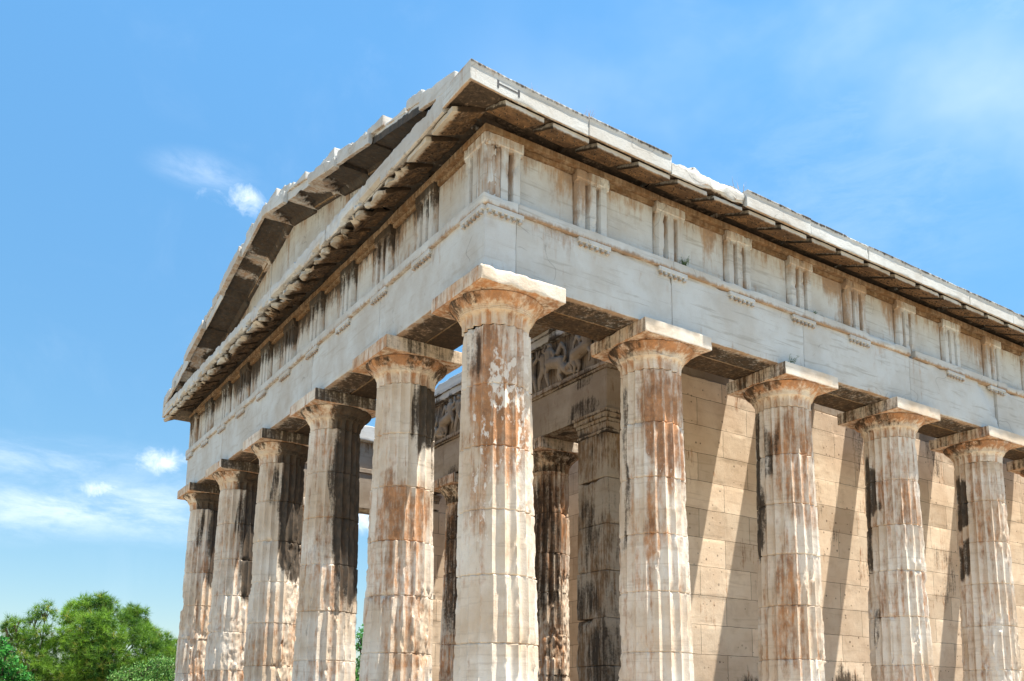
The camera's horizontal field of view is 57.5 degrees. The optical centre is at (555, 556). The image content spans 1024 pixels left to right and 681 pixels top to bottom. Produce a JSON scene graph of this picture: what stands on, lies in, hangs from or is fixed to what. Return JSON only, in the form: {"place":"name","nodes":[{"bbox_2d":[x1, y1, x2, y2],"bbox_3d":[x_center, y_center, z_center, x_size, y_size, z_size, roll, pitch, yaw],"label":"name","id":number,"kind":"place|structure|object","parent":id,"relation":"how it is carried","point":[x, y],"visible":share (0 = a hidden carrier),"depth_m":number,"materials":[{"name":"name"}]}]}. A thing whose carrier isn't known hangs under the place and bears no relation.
{"place":"outdoors","nodes":[
{"label":"outdoors","id":0,"kind":"place"},
{"bbox_2d":[0,0,1023,679],"label":"sky","id":1,"kind":"structure","parent":0,"point":[142,142],"materials":[{"name":"blue"}]},
{"bbox_2d":[162,58,1023,680],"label":"temple","id":2,"kind":"structure","parent":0,"point":[624,444],"depth_m":14.30,"materials":[{"name":"stone"}]},
{"bbox_2d":[679,256,688,265],"bbox_3d":[1.702,-3.927,12.394,0.200,0.142,0.152,-3,-10,20],"label":"ledge weed","id":3,"kind":"object","parent":2,"relation":"on","point":[684,263],"visible":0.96,"depth_m":12.37,"materials":[{"name":"green plant"}]},
{"bbox_3d":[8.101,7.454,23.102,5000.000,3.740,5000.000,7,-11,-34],"label":"ground","id":4,"kind":"structure","parent":0,"visible":0},
{"bbox_2d":[0,635,35,680],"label":"leafy tree","id":5,"kind":"object","parent":4,"relation":"on","point":[11,669],"visible":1,"depth_m":24.59,"materials":[{"name":"green plant"}]},
{"bbox_2d":[0,597,69,680],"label":"tree","id":6,"kind":"object","parent":4,"relation":"on","point":[39,665],"visible":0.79,"depth_m":30.78,"materials":[{"name":"green plant"}]},
{"bbox_2d":[48,590,151,680],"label":"tree","id":7,"kind":"object","parent":4,"relation":"on","point":[97,652],"visible":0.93,"depth_m":30.93,"materials":[{"name":"green plant"}]},
{"bbox_2d":[106,653,175,680],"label":"shrub","id":8,"kind":"object","parent":4,"relation":"on","point":[141,673],"visible":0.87,"depth_m":27.14,"materials":[{"name":"green plant"}]},
{"bbox_2d":[114,622,177,680],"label":"tree","id":9,"kind":"object","parent":4,"relation":"on","point":[149,642],"visible":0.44,"depth_m":32.17,"materials":[{"name":"green plant"}]},
{"bbox_2d":[355,624,363,680],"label":"leafy tree","id":10,"kind":"object","parent":4,"relation":"on","point":[358,645],"visible":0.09,"depth_m":35.03,"materials":[{"name":"green plant"}]}
]}

